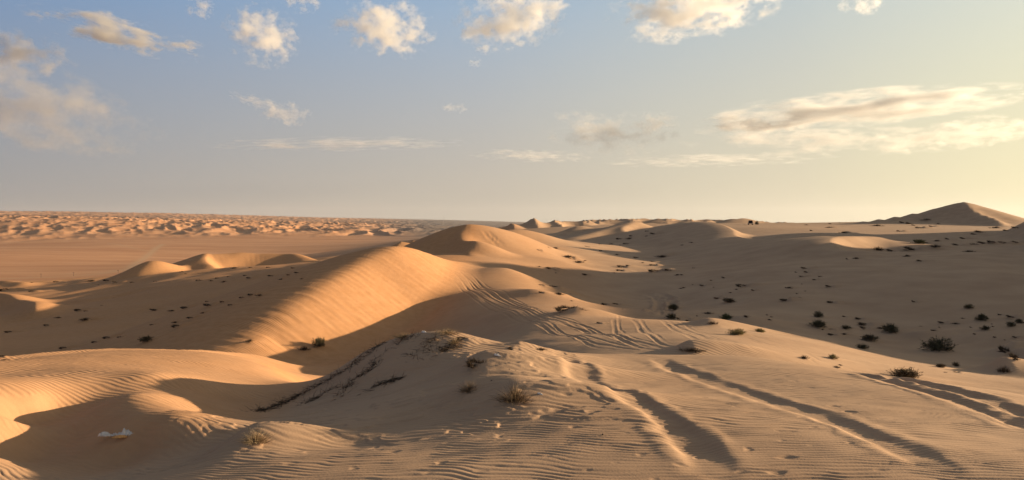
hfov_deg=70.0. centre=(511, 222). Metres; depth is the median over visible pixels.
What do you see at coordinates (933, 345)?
shrub
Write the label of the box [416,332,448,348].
dead grass strand
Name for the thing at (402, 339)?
dead grass strand
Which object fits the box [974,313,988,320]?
shrub
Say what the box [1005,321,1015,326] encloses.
shrub
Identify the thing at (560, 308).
dead grass tuft
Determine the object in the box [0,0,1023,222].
sky
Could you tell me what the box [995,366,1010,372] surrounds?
dead grass tuft
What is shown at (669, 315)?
shrub
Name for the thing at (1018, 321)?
shrub
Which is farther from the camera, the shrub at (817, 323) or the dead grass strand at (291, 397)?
the shrub at (817, 323)
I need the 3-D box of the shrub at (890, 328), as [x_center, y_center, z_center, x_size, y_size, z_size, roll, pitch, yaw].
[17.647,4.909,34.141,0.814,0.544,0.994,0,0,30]
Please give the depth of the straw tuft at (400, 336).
12.78 m
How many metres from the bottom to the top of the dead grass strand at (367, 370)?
0.720 m
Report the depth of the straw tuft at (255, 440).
7.25 m
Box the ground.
[0,202,1023,479]
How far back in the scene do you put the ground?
22.29 m
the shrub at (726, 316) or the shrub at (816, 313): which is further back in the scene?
the shrub at (816, 313)
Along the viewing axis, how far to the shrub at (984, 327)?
32.86 m
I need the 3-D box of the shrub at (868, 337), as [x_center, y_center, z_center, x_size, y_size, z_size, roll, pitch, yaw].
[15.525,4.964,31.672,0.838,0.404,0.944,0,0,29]
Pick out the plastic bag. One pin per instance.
(124, 433)
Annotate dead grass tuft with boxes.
[464,357,486,367]
[553,305,585,311]
[677,347,706,352]
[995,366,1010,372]
[996,345,1008,352]
[1009,352,1021,360]
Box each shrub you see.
[137,336,154,341]
[311,337,326,346]
[664,313,676,318]
[668,303,678,309]
[718,313,733,319]
[722,297,735,302]
[725,328,746,334]
[805,319,826,327]
[812,311,823,317]
[828,353,838,358]
[855,343,868,348]
[860,334,878,341]
[881,323,898,333]
[888,366,923,378]
[910,239,925,243]
[919,336,955,351]
[934,363,946,367]
[964,304,973,308]
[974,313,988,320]
[979,324,990,329]
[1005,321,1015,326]
[1014,319,1023,322]
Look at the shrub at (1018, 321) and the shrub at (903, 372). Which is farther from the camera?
the shrub at (1018, 321)
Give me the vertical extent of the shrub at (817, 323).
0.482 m
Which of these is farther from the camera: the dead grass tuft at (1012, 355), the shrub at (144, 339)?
the shrub at (144, 339)
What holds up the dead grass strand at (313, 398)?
on the ground
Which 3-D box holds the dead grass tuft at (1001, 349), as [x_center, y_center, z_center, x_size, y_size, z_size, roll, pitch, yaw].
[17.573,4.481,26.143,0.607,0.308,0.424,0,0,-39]
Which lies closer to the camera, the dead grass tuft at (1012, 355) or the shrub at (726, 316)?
the dead grass tuft at (1012, 355)
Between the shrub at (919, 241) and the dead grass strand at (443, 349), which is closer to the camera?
the dead grass strand at (443, 349)
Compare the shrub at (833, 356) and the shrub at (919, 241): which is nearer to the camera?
the shrub at (833, 356)
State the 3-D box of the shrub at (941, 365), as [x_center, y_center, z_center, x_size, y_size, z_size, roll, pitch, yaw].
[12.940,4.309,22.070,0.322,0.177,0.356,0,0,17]
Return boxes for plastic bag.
[98,428,132,437]
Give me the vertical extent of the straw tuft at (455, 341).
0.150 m
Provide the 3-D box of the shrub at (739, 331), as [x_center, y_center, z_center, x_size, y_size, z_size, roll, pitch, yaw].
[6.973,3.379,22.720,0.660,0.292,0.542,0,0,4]
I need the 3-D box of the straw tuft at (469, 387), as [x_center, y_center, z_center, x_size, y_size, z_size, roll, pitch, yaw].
[-0.510,1.966,8.889,0.414,0.180,0.363,0,0,16]
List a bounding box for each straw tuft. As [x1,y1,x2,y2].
[236,425,273,445]
[388,331,409,338]
[428,328,463,334]
[441,336,463,343]
[457,379,477,392]
[489,380,535,404]
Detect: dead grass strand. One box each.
[246,338,388,411]
[295,381,350,405]
[330,348,386,401]
[359,374,404,394]
[395,332,421,344]
[403,339,462,358]
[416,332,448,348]
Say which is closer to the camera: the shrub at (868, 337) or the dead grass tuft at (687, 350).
the dead grass tuft at (687, 350)
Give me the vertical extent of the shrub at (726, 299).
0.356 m
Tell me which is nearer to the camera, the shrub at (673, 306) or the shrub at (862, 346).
the shrub at (862, 346)
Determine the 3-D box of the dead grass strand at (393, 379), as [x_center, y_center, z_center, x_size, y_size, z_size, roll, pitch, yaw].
[-1.955,2.431,11.212,0.856,0.436,0.440,0,0,0]
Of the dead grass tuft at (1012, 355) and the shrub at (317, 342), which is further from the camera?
the shrub at (317, 342)
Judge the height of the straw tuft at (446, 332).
0.146 m
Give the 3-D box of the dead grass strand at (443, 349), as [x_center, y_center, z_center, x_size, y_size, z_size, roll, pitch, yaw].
[-1.309,2.070,11.829,1.192,0.364,0.817,0,0,0]
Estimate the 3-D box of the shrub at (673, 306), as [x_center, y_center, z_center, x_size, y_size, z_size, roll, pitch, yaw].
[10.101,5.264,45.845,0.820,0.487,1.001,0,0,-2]
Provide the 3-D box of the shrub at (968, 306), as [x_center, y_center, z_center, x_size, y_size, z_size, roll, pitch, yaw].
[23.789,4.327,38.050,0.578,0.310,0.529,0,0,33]
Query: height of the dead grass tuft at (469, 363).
0.147 m
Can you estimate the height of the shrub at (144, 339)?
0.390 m
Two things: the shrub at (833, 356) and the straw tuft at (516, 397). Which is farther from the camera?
the shrub at (833, 356)

